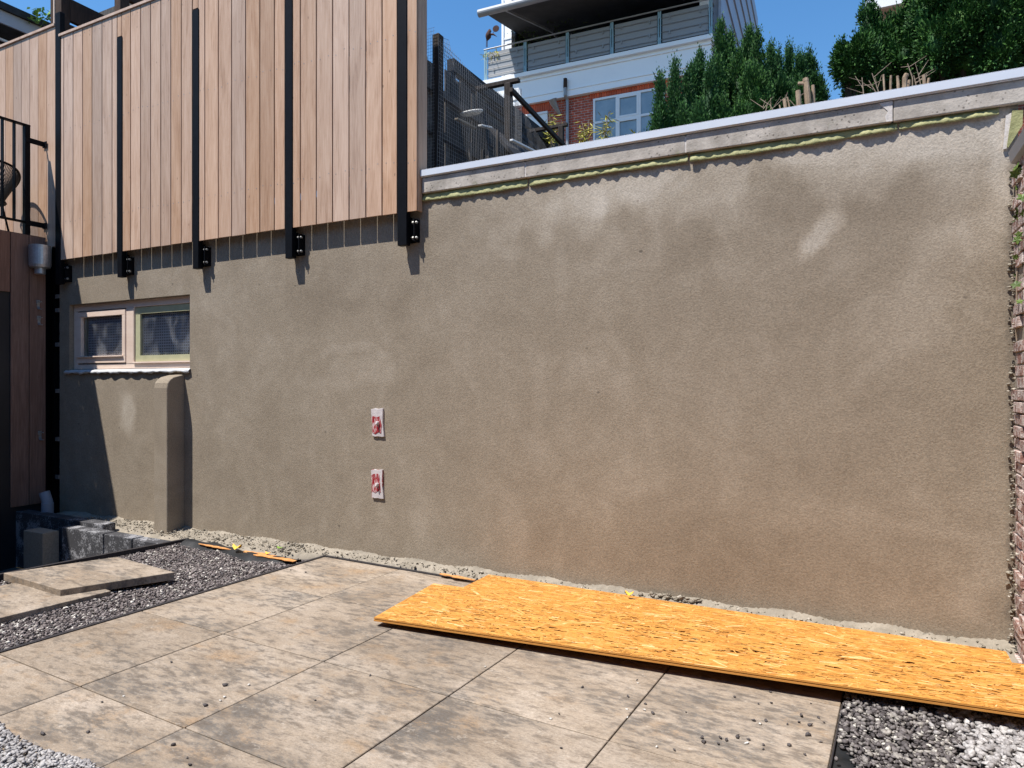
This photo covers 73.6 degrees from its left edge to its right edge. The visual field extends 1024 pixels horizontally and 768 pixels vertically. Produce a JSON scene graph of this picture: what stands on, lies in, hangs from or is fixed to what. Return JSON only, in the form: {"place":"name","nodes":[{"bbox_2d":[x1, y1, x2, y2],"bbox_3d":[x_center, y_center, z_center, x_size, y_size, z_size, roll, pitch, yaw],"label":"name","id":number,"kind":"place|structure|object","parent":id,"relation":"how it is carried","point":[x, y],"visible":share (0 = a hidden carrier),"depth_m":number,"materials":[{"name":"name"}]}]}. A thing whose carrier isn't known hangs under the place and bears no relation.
{"place":"outdoors","nodes":[
{"label":"outdoors","id":0,"kind":"place"},
{"bbox_2d":[0,567,20,572],"bbox_3d":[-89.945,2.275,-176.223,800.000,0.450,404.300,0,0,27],"label":"ground","id":1,"kind":"structure","parent":0,"point":[9,570],"depth_m":7.53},
{"bbox_2d":[0,230,45,570],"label":"clad annex","id":2,"kind":"object","parent":1,"relation":"on","point":[22,399],"visible":0.92,"depth_m":7.67,"materials":[{"name":"brown wood"}]},
{"bbox_2d":[0,160,20,230],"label":"cord chair","id":3,"kind":"object","parent":2,"relation":"on","point":[7,189],"visible":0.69,"depth_m":7.80,"materials":[{"name":"fabric"}]},
{"bbox_2d":[0,116,46,234],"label":"terrace railing","id":4,"kind":"object","parent":2,"relation":"on","point":[25,221],"visible":0.96,"depth_m":7.75,"materials":[{"name":"black metal"}]},
{"bbox_2d":[36,300,41,309],"bbox_3d":[-5.406,-0.905,7.829,0.055,0.106,0.040,0,0,27],"label":"pipe clip","id":5,"kind":"object","parent":2,"relation":"attached to","point":[38,303],"visible":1,"depth_m":7.83,"materials":[{"name":"metal"}]},
{"bbox_2d":[28,244,51,274],"bbox_3d":[-5.353,-1.408,7.770,0.224,0.320,0.224,0,0,27],"label":"rain hopper","id":6,"kind":"object","parent":2,"relation":"attached to","point":[40,259],"visible":1,"depth_m":7.70,"materials":[{"name":"metal"}]},
{"bbox_2d":[37,316,42,324],"bbox_3d":[-5.402,-0.725,7.836,0.055,0.106,0.040,0,0,27],"label":"pipe clip","id":7,"kind":"object","parent":2,"relation":"attached to","point":[39,319],"visible":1,"depth_m":7.84,"materials":[{"name":"metal"}]},
{"bbox_2d":[38,431,43,439],"bbox_3d":[-5.397,0.592,7.846,0.055,0.106,0.040,0,0,27],"label":"pipe clip","id":8,"kind":"object","parent":2,"relation":"attached to","point":[40,434],"visible":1,"depth_m":7.85,"materials":[{"name":"metal"}]},
{"bbox_2d":[16,510,69,568],"bbox_3d":[-5.370,1.738,7.647,1.280,0.625,0.140,0,0,27],"label":"concrete block","id":9,"kind":"object","parent":1,"relation":"on","point":[28,519],"depth_m":7.56,"materials":[{"name":"concrete"}]},
{"bbox_2d":[39,490,53,512],"bbox_3d":[-5.212,1.451,7.668,0.146,0.518,0.128,0,0,27],"label":"drain pipe","id":10,"kind":"object","parent":9,"relation":"attached to","point":[47,504],"visible":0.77,"depth_m":7.62,"materials":[{"name":"grey plastic"}]},
{"bbox_2d":[59,516,114,561],"bbox_3d":[-4.457,1.739,7.181,0.750,0.622,0.140,0,0,27],"label":"concrete block","id":11,"kind":"object","parent":1,"relation":"on","point":[81,521],"depth_m":7.17,"materials":[{"name":"concrete"}]},
{"bbox_2d":[62,525,114,561],"bbox_3d":[-4.281,1.758,6.923,0.680,0.585,0.130,0,0,27],"label":"concrete block","id":12,"kind":"object","parent":1,"relation":"on","point":[78,541],"depth_m":6.88,"materials":[{"name":"concrete"}]},
{"bbox_2d":[0,538,188,583],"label":"gravel edging","id":13,"kind":"object","parent":1,"relation":"on","point":[143,549],"visible":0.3,"depth_m":5.99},
{"bbox_2d":[133,537,168,547],"bbox_3d":[-3.399,1.764,6.484,0.410,0.572,0.130,0,0,27],"label":"concrete block","id":14,"kind":"object","parent":1,"relation":"on","point":[142,541],"depth_m":6.47,"materials":[{"name":"concrete"}]},
{"bbox_2d":[0,549,1012,767],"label":"gravel bed","id":15,"kind":"object","parent":1,"relation":"on","point":[302,559],"depth_m":4.64,"materials":[{"name":"gravel"}]},
{"bbox_2d":[0,557,844,767],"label":"patio","id":16,"kind":"structure","parent":15,"relation":"on","point":[288,645],"depth_m":3.29,"materials":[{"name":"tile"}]},
{"bbox_2d":[440,573,474,580],"bbox_3d":[-0.417,1.472,5.231,0.330,0.005,0.057,0,0,27],"label":"chipboard scrap","id":17,"kind":"object","parent":16,"relation":"on","point":[455,576],"visible":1,"depth_m":5.23,"materials":[{"name":"wood"}]},
{"bbox_2d":[374,583,1023,717],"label":"osb board","id":18,"kind":"object","parent":16,"relation":"on","point":[964,682],"visible":1,"depth_m":3.72,"materials":[{"name":"wood"}]},
{"bbox_2d":[464,575,1010,661],"bbox_3d":[1.150,1.478,4.298,3.272,0.023,0.539,0,0,27],"label":"osb board","id":19,"kind":"object","parent":16,"relation":"on","point":[495,583],"visible":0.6,"depth_m":4.36,"materials":[{"name":"wood"}]},
{"bbox_2d":[745,676,757,679],"bbox_3d":[1.252,1.484,3.566,0.060,0.030,0.200,0,0,23],"label":"support batten","id":20,"kind":"object","parent":16,"relation":"on","point":[751,678],"visible":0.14,"depth_m":3.47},
{"bbox_2d":[0,555,844,767],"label":"patio edging","id":21,"kind":"object","parent":15,"relation":"on","point":[234,582],"visible":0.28,"depth_m":4.76,"materials":[{"name":"metal"}]},
{"bbox_2d":[56,511,1019,662],"bbox_3d":[-1.244,1.486,5.745,8.960,0.098,0.302,0,0,27],"label":"mortar rubble","id":22,"kind":"object","parent":15,"relation":"on","point":[988,643],"visible":0.58,"depth_m":5.42,"materials":[{"name":"concrete"}]},
{"bbox_2d":[88,515,1011,653],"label":"mortar crumbs","id":23,"kind":"object","parent":22,"relation":"on","point":[297,545],"visible":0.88,"depth_m":6.16,"materials":[{"name":"concrete"}]},
{"bbox_2d":[638,591,702,602],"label":"mortar crumbs","id":24,"kind":"object","parent":22,"relation":"on","point":[667,596],"visible":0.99,"depth_m":4.67,"materials":[{"name":"concrete"}]},
{"bbox_2d":[60,67,1023,644],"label":"rendered wall","id":25,"kind":"structure","parent":15,"relation":"on","point":[764,359],"depth_m":4.83,"materials":[{"name":"paint"}]},
{"bbox_2d":[46,248,59,512],"bbox_3d":[-5.386,0.200,8.082,0.338,3.600,0.300,0,0,27],"label":"steel support","id":26,"kind":"object","parent":25,"relation":"attached to","point":[52,387],"visible":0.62,"depth_m":8.07,"materials":[{"name":"metal"}]},
{"bbox_2d":[0,23,54,246],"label":"timber screen","id":27,"kind":"object","parent":26,"relation":"attached to","point":[27,78],"visible":0.55,"depth_m":8.05,"materials":[{"name":"light brown timber"}]},
{"bbox_2d":[74,295,189,369],"bbox_3d":[-4.124,-0.530,7.511,2.045,0.760,0.190,0,0,27],"label":"window","id":28,"kind":"structure","parent":25,"relation":"in","point":[145,333],"depth_m":7.43,"materials":[{"name":"plastic"}]},
{"bbox_2d":[55,0,426,284],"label":"timber screen","id":29,"kind":"object","parent":25,"relation":"attached to","point":[197,123],"visible":1,"depth_m":6.54,"materials":[{"name":"brown wood"}]},
{"bbox_2d":[371,469,383,498],"bbox_3d":[-1.153,0.853,5.846,0.134,0.250,0.063,0,0,27],"label":"wall box","id":30,"kind":"object","parent":25,"relation":"attached to","point":[377,483],"visible":1,"depth_m":5.84,"materials":[{"name":"white plastic"}]},
{"bbox_2d":[371,408,384,436],"bbox_3d":[-1.150,0.328,5.844,0.139,0.244,0.063,0,0,27],"label":"wall box","id":31,"kind":"object","parent":25,"relation":"attached to","point":[377,417],"visible":1,"depth_m":5.84,"materials":[{"name":"white plastic"}]},
{"bbox_2d":[1005,168,1019,651],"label":"mortar crumbs","id":32,"kind":"object","parent":25,"relation":"attached to","point":[1012,263],"visible":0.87,"depth_m":3.81,"materials":[{"name":"concrete"}]},
{"bbox_2d":[1007,110,1022,147],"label":"olive flashing","id":33,"kind":"object","parent":25,"relation":"attached to","point":[1016,123],"visible":1,"depth_m":3.82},
{"bbox_2d":[832,699,873,767],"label":"weed membrane","id":34,"kind":"object","parent":15,"relation":"on","point":[844,761],"depth_m":2.80,"materials":[{"name":"fabric"}]},
{"bbox_2d":[834,691,1018,767],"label":"gravel","id":35,"kind":"structure","parent":15,"relation":"on","point":[879,714],"depth_m":2.89,"materials":[{"name":"gravel"}]},
{"bbox_2d":[1011,154,1023,663],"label":"brick wall","id":36,"kind":"structure","parent":15,"relation":"on","point":[1018,434],"depth_m":3.68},
{"bbox_2d":[1008,129,1023,163],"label":"eave gutter","id":37,"kind":"object","parent":36,"relation":"attached to","point":[1015,152],"visible":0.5,"depth_m":3.63,"materials":[{"name":"grey metal"}]},
{"bbox_2d":[1009,161,1023,341],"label":"ivy","id":38,"kind":"object","parent":36,"relation":"attached to","point":[1015,173],"visible":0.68,"depth_m":3.61,"materials":[{"name":"green plant"}]},
{"bbox_2d":[24,528,58,568],"bbox_3d":[-4.825,1.775,7.021,0.340,0.550,0.160,0,0,27],"label":"concrete block","id":39,"kind":"object","parent":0,"point":[41,546],"depth_m":6.95,"materials":[{"name":"concrete"}]},
{"bbox_2d":[0,721,98,767],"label":"gravel","id":40,"kind":"structure","parent":0,"point":[12,753],"depth_m":2.72,"materials":[{"name":"gravel"}]},
{"bbox_2d":[104,532,143,553],"bbox_3d":[-3.780,1.760,6.673,0.420,0.580,0.130,0,0,27],"label":"concrete block","id":41,"kind":"object","parent":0,"point":[116,541],"depth_m":6.64,"materials":[{"name":"concrete"}]},
{"bbox_2d":[0,543,308,649],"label":"gravel","id":42,"kind":"structure","parent":0,"point":[199,567],"depth_m":5.02,"materials":[{"name":"gravel"}]},
{"bbox_2d":[0,583,110,623],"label":"loose slab","id":43,"kind":"object","parent":42,"relation":"on","point":[19,601],"depth_m":4.67,"materials":[{"name":"tile"}]},
{"bbox_2d":[4,557,173,595],"bbox_3d":[-3.196,1.454,5.178,1.050,0.058,0.722,0,0,33],"label":"loose slab","id":44,"kind":"object","parent":43,"relation":"on","point":[92,575],"depth_m":5.10,"materials":[{"name":"tile"}]},
{"bbox_2d":[179,539,300,564],"bbox_3d":[-2.448,1.486,6.073,1.451,0.067,0.210,0,0,31],"label":"geotextile","id":45,"kind":"object","parent":42,"relation":"on","point":[238,553],"visible":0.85,"depth_m":6.05,"materials":[{"name":"fabric"}]},
{"bbox_2d":[199,543,230,549],"bbox_3d":[-2.691,1.472,6.201,0.454,0.005,0.048,0,0,27],"label":"chipboard scrap","id":46,"kind":"object","parent":45,"relation":"on","point":[219,547],"visible":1,"depth_m":6.20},
{"bbox_2d":[242,550,296,561],"bbox_3d":[-2.081,1.472,5.865,0.652,0.005,0.108,0,0,27],"label":"chipboard scrap","id":47,"kind":"object","parent":45,"relation":"on","point":[271,556],"visible":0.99,"depth_m":5.84,"materials":[{"name":"wood"}]},
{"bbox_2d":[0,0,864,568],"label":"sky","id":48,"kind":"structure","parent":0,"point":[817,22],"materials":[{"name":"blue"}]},
{"bbox_2d":[894,703,1023,767],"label":"gravel","id":49,"kind":"structure","parent":0,"point":[1005,742],"depth_m":2.90,"materials":[{"name":"gravel"}]},
{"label":"terrace","id":50,"kind":"structure","parent":0,"visible":0},
{"bbox_2d":[0,1,49,44],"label":"neighbour house","id":51,"kind":"structure","parent":50,"relation":"on","point":[14,22],"depth_m":12.80,"materials":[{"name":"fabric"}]},
{"bbox_2d":[27,7,49,26],"bbox_3d":[-8.875,-6.939,12.938,0.526,0.432,0.321,0,0,-44],"label":"roof creeper","id":52,"kind":"object","parent":51,"relation":"attached to","point":[35,12],"visible":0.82,"depth_m":12.89,"materials":[{"name":"green plant"}]},
{"bbox_2d":[50,0,142,247],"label":"pergola","id":53,"kind":"object","parent":50,"relation":"on","point":[77,13],"visible":0.1,"depth_m":8.21,"materials":[{"name":"brown wood"}]},
{"bbox_2d":[432,33,443,176],"bbox_3d":[-0.667,-2.245,6.179,0.072,1.849,0.072,0,0,27],"label":"timber post","id":54,"kind":"object","parent":50,"relation":"on","point":[437,89],"visible":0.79,"depth_m":6.15,"materials":[{"name":"wood"}]},
{"bbox_2d":[422,27,434,178],"bbox_3d":[-0.790,-2.305,6.174,0.221,1.772,0.003,0,0,27],"label":"wire mesh","id":55,"kind":"object","parent":54,"relation":"attached to","point":[429,95],"visible":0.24,"depth_m":6.14,"materials":[{"name":"metal"}]},
{"bbox_2d":[444,38,456,80],"bbox_3d":[-0.564,-2.938,6.210,0.126,0.416,0.053,0,0,27],"label":"wire mesh","id":56,"kind":"object","parent":54,"relation":"attached to","point":[450,59],"visible":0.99,"depth_m":6.22,"materials":[{"name":"metal"}]},
{"bbox_2d":[349,92,550,191],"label":"shed","id":57,"kind":"structure","parent":50,"relation":"on","point":[535,140],"depth_m":8.43,"materials":[{"name":"wood"}]},
{"bbox_2d":[447,58,557,146],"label":"roof beam","id":58,"kind":"structure","parent":57,"relation":"on","point":[457,68],"depth_m":7.97,"materials":[{"name":"wood"}]},
{"bbox_2d":[470,91,540,149],"bbox_3d":[0.186,-3.115,8.746,0.030,0.255,3.055,0,0,29],"label":"slat","id":59,"kind":"object","parent":57,"relation":"attached to","point":[524,138],"visible":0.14,"depth_m":8.43,"materials":[{"name":"wood"}]},
{"bbox_2d":[543,113,565,147],"bbox_3d":[0.552,-3.490,9.381,0.409,0.515,0.328,0,0,-29],"label":"bamboo","id":60,"kind":"object","parent":57,"relation":"on","point":[551,139],"visible":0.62,"depth_m":9.37,"materials":[{"name":"green plant"}]},
{"bbox_2d":[426,60,488,177],"bbox_3d":[-0.607,-2.216,6.798,0.072,1.793,1.458,0,0,27],"label":"board fence","id":61,"kind":"object","parent":50,"relation":"on","point":[458,158],"visible":0.2,"depth_m":6.89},
{"bbox_2d":[455,118,475,128],"bbox_3d":[-0.452,-2.548,6.704,0.040,0.045,0.357,0,0,27],"label":"grey batten","id":62,"kind":"object","parent":61,"relation":"attached to","point":[466,123],"visible":0.78,"depth_m":6.67,"materials":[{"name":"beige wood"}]},
{"bbox_2d":[470,128,503,154],"bbox_3d":[0.230,-2.655,8.612,0.030,0.255,3.254,0,0,29],"label":"slat","id":63,"kind":"object","parent":61,"relation":"attached to","point":[501,150],"depth_m":7.77,"materials":[{"name":"wood"}]},
{"bbox_2d":[468,142,471,161],"bbox_3d":[-0.409,-2.240,6.664,0.022,0.219,0.022,0,0,27],"label":"stake","id":64,"kind":"object","parent":50,"relation":"on","point":[469,152],"visible":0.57,"depth_m":6.66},
{"bbox_2d":[486,144,489,157],"bbox_3d":[-0.335,-2.127,7.971,0.116,1.416,0.116,0,0,27],"label":"leaning plank","id":65,"kind":"object","parent":50,"relation":"on","point":[487,153],"depth_m":7.98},
{"bbox_2d":[496,130,498,156],"bbox_3d":[-0.138,-2.277,6.526,0.022,0.286,0.022,0,0,27],"label":"stake","id":66,"kind":"object","parent":50,"relation":"on","point":[497,143],"visible":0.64,"depth_m":6.52,"materials":[{"name":"wood"}]},
{"bbox_2d":[504,82,512,155],"bbox_3d":[-0.038,-2.300,7.429,0.070,1.960,0.070,0,0,27],"label":"timber post","id":67,"kind":"object","parent":50,"relation":"on","point":[507,85],"visible":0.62,"depth_m":7.40,"materials":[{"name":"wood"}]},
{"bbox_2d":[470,77,519,92],"bbox_3d":[-0.551,-3.270,7.675,1.382,0.060,0.060,0,0,24],"label":"timber rail","id":68,"kind":"object","parent":67,"relation":"on","point":[512,81],"visible":0.42,"depth_m":7.49,"materials":[{"name":"wood"}]},
{"bbox_2d":[488,125,528,154],"bbox_3d":[1.032,-2.045,8.455,1.250,1.450,3.200,0,0,27],"label":"lean to","id":69,"kind":"object","parent":50,"relation":"on","point":[513,150],"visible":0.11,"depth_m":7.30,"materials":[{"name":"wood"}]},
{"bbox_2d":[510,139,534,150],"bbox_3d":[0.127,-2.333,6.737,0.035,0.071,0.590,0,0,27],"label":"pale batten","id":70,"kind":"object","parent":69,"relation":"attached to","point":[521,144],"visible":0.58,"depth_m":6.65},
{"bbox_2d":[515,89,521,142],"bbox_3d":[0.073,-2.371,7.710,0.073,1.904,0.073,0,0,27],"label":"wire mesh","id":71,"kind":"object","parent":50,"relation":"on","point":[521,118],"visible":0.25,"depth_m":7.71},
{"bbox_2d":[558,125,563,146],"bbox_3d":[0.621,-2.297,8.631,0.060,1.954,0.060,0,0,27],"label":"timber post","id":72,"kind":"object","parent":50,"relation":"on","point":[561,131],"visible":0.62,"depth_m":8.61,"materials":[{"name":"wood"}]},
{"bbox_2d":[437,38,544,166],"bbox_3d":[0.003,-2.235,7.308,0.027,1.630,2.889,0,0,27],"label":"wire mesh","id":73,"kind":"object","parent":72,"relation":"attached to","point":[477,115],"visible":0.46,"depth_m":6.58,"materials":[{"name":"metal"}]},
{"bbox_2d":[460,109,482,116],"bbox_3d":[-0.406,-2.700,6.832,0.269,0.035,0.103,0,0,27],"label":"oval tray","id":74,"kind":"object","parent":73,"relation":"hanging from","point":[469,113],"visible":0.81,"depth_m":6.80,"materials":[{"name":"metal"}]},
{"bbox_2d":[478,124,491,128],"bbox_3d":[-0.275,-2.648,7.051,0.050,0.064,0.223,0,0,27],"label":"grey batten","id":75,"kind":"object","parent":73,"relation":"attached to","point":[484,126],"visible":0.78,"depth_m":7.03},
{"bbox_2d":[509,87,565,145],"bbox_3d":[0.534,-3.020,8.372,0.040,0.289,2.404,0,0,27],"label":"timber rail","id":76,"kind":"object","parent":72,"relation":"attached to","point":[532,112],"visible":0.58,"depth_m":7.83,"materials":[{"name":"wood"}]},
{"bbox_2d":[520,122,567,134],"bbox_3d":[0.205,-3.250,8.827,1.082,0.060,0.050,0,0,24],"label":"timber rail","id":77,"kind":"object","parent":72,"relation":"on","point":[541,129],"visible":0.52,"depth_m":8.73,"materials":[{"name":"wood"}]},
{"bbox_2d":[575,120,599,142],"bbox_3d":[0.991,-3.300,9.120,0.326,0.460,0.380,0,0,27],"label":"bamboo","id":78,"kind":"object","parent":50,"relation":"on","point":[585,139],"visible":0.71,"depth_m":9.13,"materials":[{"name":"green plant"}]},
{"bbox_2d":[596,112,617,138],"bbox_3d":[1.188,-3.247,8.762,0.320,0.456,0.423,0,0,27],"label":"bamboo","id":79,"kind":"object","parent":50,"relation":"on","point":[606,126],"visible":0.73,"depth_m":8.81,"materials":[{"name":"green plant"}]},
{"bbox_2d":[477,0,757,144],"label":"brick house","id":80,"kind":"structure","parent":50,"relation":"on","point":[628,46],"depth_m":22.24,"materials":[{"name":"white paint"}]},
{"bbox_2d":[480,49,498,59],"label":"trailing plant","id":81,"kind":"object","parent":80,"relation":"on","point":[496,51],"visible":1,"depth_m":23.53,"materials":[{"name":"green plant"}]},
{"bbox_2d":[485,25,498,46],"bbox_3d":[-0.681,-11.960,23.540,0.496,0.692,0.200,0,0,27],"label":"bird sculpture","id":82,"kind":"object","parent":80,"relation":"on","point":[489,33],"visible":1,"depth_m":23.52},
{"bbox_2d":[526,111,547,131],"bbox_3d":[0.789,-8.694,23.030,0.884,0.831,0.047,0,0,25],"label":"window","id":83,"kind":"structure","parent":80,"relation":"in","point":[543,115],"depth_m":22.95,"materials":[{"name":"white paint"}]},
{"bbox_2d":[507,18,592,72],"bbox_3d":[1.550,-11.710,23.589,3.921,3.218,1.172,0,0,27],"label":"potted plant","id":84,"kind":"object","parent":80,"relation":"on","point":[543,35],"visible":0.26,"depth_m":23.83,"materials":[{"name":"green plant"}]},
{"bbox_2d":[593,88,664,140],"bbox_3d":[3.681,-8.245,21.701,2.313,1.962,0.055,0,0,25],"label":"window","id":85,"kind":"structure","parent":80,"relation":"in","point":[631,110],"depth_m":21.76,"materials":[{"name":"glass"}]},
{"bbox_2d":[646,66,678,130],"bbox_3d":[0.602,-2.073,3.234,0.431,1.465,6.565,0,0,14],"label":"conifer","id":86,"kind":"object","parent":50,"relation":"on","point":[660,118],"visible":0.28,"depth_m":5.82,"materials":[{"name":"green plant"}]},
{"bbox_2d":[665,42,722,126],"bbox_3d":[1.678,-2.319,6.165,0.593,1.959,1.208,0,0,27],"label":"conifer","id":87,"kind":"object","parent":50,"relation":"on","point":[690,105],"visible":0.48,"depth_m":6.06,"materials":[{"name":"green plant"}]},
{"bbox_2d":[699,11,776,119],"bbox_3d":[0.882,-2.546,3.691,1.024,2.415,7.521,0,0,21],"label":"conifer","id":88,"kind":"object","parent":50,"relation":"on","point":[744,79],"visible":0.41,"depth_m":6.35,"materials":[{"name":"green plant"}]},
{"bbox_2d":[750,97,772,110],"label":"bare twig","id":89,"kind":"object","parent":50,"relation":"on","point":[764,102],"visible":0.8,"depth_m":5.31,"materials":[{"name":"wood"}]},
{"bbox_2d":[783,98,786,107],"bbox_3d":[2.084,-1.788,5.223,0.040,0.776,0.028,0,0,27],"label":"cut stump","id":90,"kind":"object","parent":50,"relation":"on","point":[784,103],"visible":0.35,"depth_m":5.21,"materials":[{"name":"brown wood"}]},
{"bbox_2d":[763,32,831,109],"bbox_3d":[2.925,-2.581,7.148,0.946,2.441,0.815,0,0,-45],"label":"conifer","id":91,"kind":"object","parent":50,"relation":"on","point":[791,72],"visible":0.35,"depth_m":7.07,"materials":[{"name":"green plant"}]},
{"bbox_2d":[795,90,800,105],"bbox_3d":[2.148,-1.800,5.135,0.044,0.800,0.037,0,0,27],"label":"cut stump","id":92,"kind":"object","parent":50,"relation":"on","point":[798,97],"visible":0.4,"depth_m":5.12,"materials":[{"name":"brown wood"}]},
{"bbox_2d":[798,77,810,103],"bbox_3d":[2.206,-1.853,5.161,0.100,0.905,0.047,0,0,27],"label":"cut stump","id":93,"kind":"object","parent":50,"relation":"on","point":[807,94],"visible":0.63,"depth_m":5.14,"materials":[{"name":"brown wood"}]},
{"bbox_2d":[811,85,815,102],"bbox_3d":[2.280,-1.830,5.180,0.033,0.860,0.032,0,0,27],"label":"cut stump","id":94,"kind":"object","parent":50,"relation":"on","point":[813,92],"visible":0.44,"depth_m":5.17,"materials":[{"name":"brown wood"}]},
{"bbox_2d":[846,76,863,93],"bbox_3d":[2.512,-1.843,5.024,0.128,0.846,0.039,0,0,10],"label":"bare twig","id":95,"kind":"object","parent":50,"relation":"on","point":[860,84],"visible":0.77,"depth_m":5.00,"materials":[{"name":"wood"}]},
{"bbox_2d":[825,25,889,97],"bbox_3d":[3.011,-2.233,5.947,0.534,1.737,0.444,0,0,-43],"label":"conifer","id":96,"kind":"object","parent":50,"relation":"on","point":[858,57],"visible":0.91,"depth_m":5.86,"materials":[{"name":"green plant"}]},
{"bbox_2d":[855,81,878,91],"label":"bare twig","id":97,"kind":"object","parent":50,"relation":"on","point":[868,86],"visible":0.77,"depth_m":4.98,"materials":[{"name":"wood"}]},
{"bbox_2d":[872,64,888,91],"bbox_3d":[2.675,-1.865,4.958,0.128,0.889,0.054,0,0,27],"label":"bare twig","id":98,"kind":"object","parent":50,"relation":"on","point":[875,79],"visible":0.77,"depth_m":4.96,"materials":[{"name":"wood"}]},
{"bbox_2d":[882,74,884,90],"bbox_3d":[2.674,-1.813,4.923,0.020,0.825,0.015,0,0,27],"label":"cut stump","id":99,"kind":"object","parent":50,"relation":"on","point":[883,75],"visible":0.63,"depth_m":4.92,"materials":[{"name":"brown wood"}]},
{"bbox_2d":[855,0,923,92],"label":"conifer","id":100,"kind":"object","parent":50,"relation":"on","point":[891,39],"visible":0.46,"depth_m":6.12,"materials":[{"name":"green plant"}]},
{"bbox_2d":[889,75,891,89],"bbox_3d":[2.711,-1.804,4.904,0.019,0.808,0.017,0,0,27],"label":"cut stump","id":101,"kind":"object","parent":50,"relation":"on","point":[890,83],"visible":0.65,"depth_m":4.90,"materials":[{"name":"brown wood"}]},
{"bbox_2d":[896,75,899,88],"bbox_3d":[2.752,-1.798,4.883,0.026,0.797,0.022,0,0,27],"label":"cut stump","id":102,"kind":"object","parent":50,"relation":"on","point":[897,82],"visible":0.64,"depth_m":4.88,"materials":[{"name":"brown wood"}]},
{"bbox_2d":[902,73,908,87],"bbox_3d":[2.793,-1.803,4.862,0.047,0.807,0.035,0,0,27],"label":"cut stump","id":103,"kind":"object","parent":50,"relation":"on","point":[904,79],"visible":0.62,"depth_m":4.85,"materials":[{"name":"brown wood"}]},
{"bbox_2d":[905,56,925,85],"bbox_3d":[2.846,-1.866,4.863,0.163,0.892,0.039,0,0,41],"label":"bare twig","id":104,"kind":"object","parent":50,"relation":"on","point":[908,66],"visible":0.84,"depth_m":4.86,"materials":[{"name":"wood"}]},
{"bbox_2d":[915,61,927,84],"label":"bare twig","id":105,"kind":"object","parent":50,"relation":"on","point":[919,73],"visible":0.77,"depth_m":4.84,"materials":[{"name":"wood"}]},
{"bbox_2d":[913,70,932,84],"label":"bare twig","id":106,"kind":"object","parent":50,"relation":"on","point":[920,76],"visible":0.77,"depth_m":4.85,"materials":[{"name":"wood"}]},
{"bbox_2d":[922,74,925,83],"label":"cut stump","id":107,"kind":"object","parent":50,"relation":"on","point":[923,78],"visible":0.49,"depth_m":4.80,"materials":[{"name":"brown wood"}]},
{"bbox_2d":[865,0,1023,135],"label":"gable house","id":108,"kind":"structure","parent":50,"relation":"on","point":[885,5],"depth_m":17.04,"materials":[{"name":"white paint"}]},
{"bbox_2d":[901,0,1023,83],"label":"conifer","id":109,"kind":"object","parent":50,"relation":"on","point":[963,38],"visible":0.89,"depth_m":5.52,"materials":[{"name":"green plant"}]}
]}

